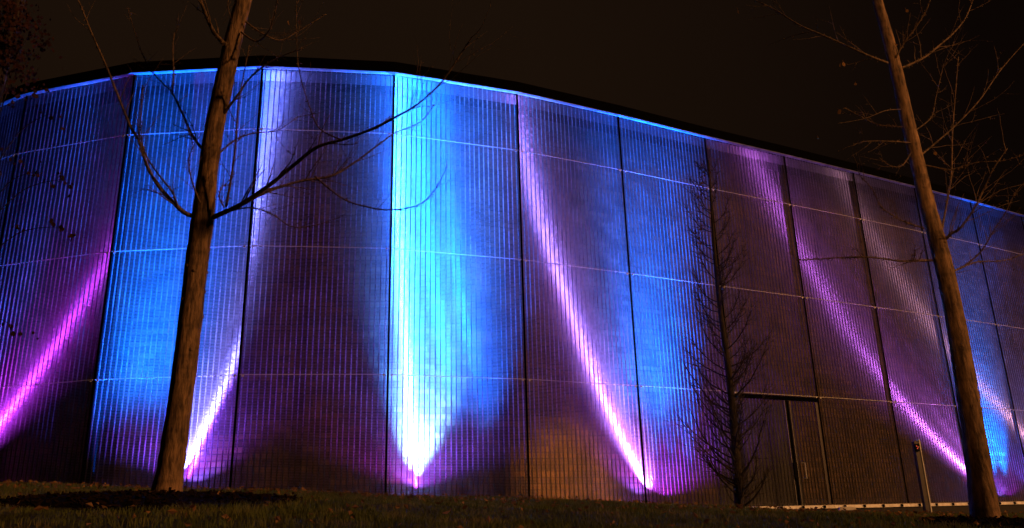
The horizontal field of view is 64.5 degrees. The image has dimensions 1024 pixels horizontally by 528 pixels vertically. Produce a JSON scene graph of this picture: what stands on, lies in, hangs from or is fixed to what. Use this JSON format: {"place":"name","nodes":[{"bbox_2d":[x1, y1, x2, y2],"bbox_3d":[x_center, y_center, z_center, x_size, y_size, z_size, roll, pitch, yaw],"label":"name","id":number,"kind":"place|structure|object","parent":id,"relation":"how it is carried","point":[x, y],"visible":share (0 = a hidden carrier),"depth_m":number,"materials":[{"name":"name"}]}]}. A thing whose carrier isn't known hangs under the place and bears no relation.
{"place":"outdoors","nodes":[
{"label":"outdoors","id":0,"kind":"place"},
{"bbox_2d":[0,481,1023,527],"bbox_3d":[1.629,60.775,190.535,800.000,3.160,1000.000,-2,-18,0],"label":"ground","id":1,"kind":"structure","parent":0,"point":[80,518],"depth_m":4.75,"materials":[{"name":"green plant"}]},
{"bbox_2d":[0,0,75,339],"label":"leafy tree","id":2,"kind":"object","parent":1,"relation":"on","point":[13,10],"visible":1,"depth_m":10.38,"materials":[{"name":"brown plant"}]},
{"bbox_2d":[0,487,302,511],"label":"mulch bed","id":3,"kind":"object","parent":1,"relation":"on","point":[124,499],"visible":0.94,"depth_m":4.93,"materials":[{"name":"brown soil"}]},
{"bbox_2d":[67,0,529,491],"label":"bare tree","id":4,"kind":"object","parent":3,"relation":"on","point":[171,460],"visible":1,"depth_m":6.38,"materials":[{"name":"brown plant"}]},
{"bbox_2d":[0,479,1022,527],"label":"fallen leaves","id":5,"kind":"object","parent":1,"relation":"on","point":[193,507],"visible":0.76,"depth_m":7.04,"materials":[{"name":"brown plant"}]},
{"bbox_2d":[0,55,1023,513],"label":"building","id":6,"kind":"structure","parent":1,"relation":"on","point":[508,309],"depth_m":16.84,"materials":[{"name":"metal"}]},
{"bbox_2d":[712,393,830,506],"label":"door","id":7,"kind":"structure","parent":6,"relation":"in","point":[794,466],"depth_m":18.84,"materials":[{"name":"metal"}]},
{"bbox_2d":[663,159,778,505],"bbox_3d":[3.972,1.118,15.413,2.103,6.956,2.202,-13,-21,32],"label":"bare tree","id":8,"kind":"object","parent":1,"relation":"on","point":[736,482],"visible":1,"depth_m":15.00,"materials":[{"name":"brown plant"}]},
{"bbox_2d":[838,507,855,510],"bbox_3d":[6.221,4.543,15.083,0.300,0.061,0.100,-2,-18,0],"label":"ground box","id":9,"kind":"object","parent":1,"relation":"on","point":[848,508],"visible":0.93,"depth_m":15.04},
{"bbox_2d":[912,439,931,512],"bbox_3d":[8.564,4.497,16.958,0.166,1.632,0.120,5,-19,-20],"label":"entry post","id":10,"kind":"object","parent":1,"relation":"on","point":[921,475],"visible":0.88,"depth_m":16.96,"materials":[{"name":"grey metal"}]},
{"bbox_3d":[3.381,1.751,5.480,1.284,0.139,1.093,-2,-18,0],"label":"mulch bed","id":11,"kind":"object","parent":1,"relation":"on","visible":0},
{"bbox_2d":[737,0,1023,517],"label":"bare tree","id":12,"kind":"object","parent":11,"relation":"on","point":[982,495],"visible":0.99,"depth_m":6.32,"materials":[{"name":"brown plant"}]},
{"bbox_2d":[0,0,1023,207],"label":"sky","id":13,"kind":"structure","parent":0,"point":[704,63],"materials":[{"name":"black"}]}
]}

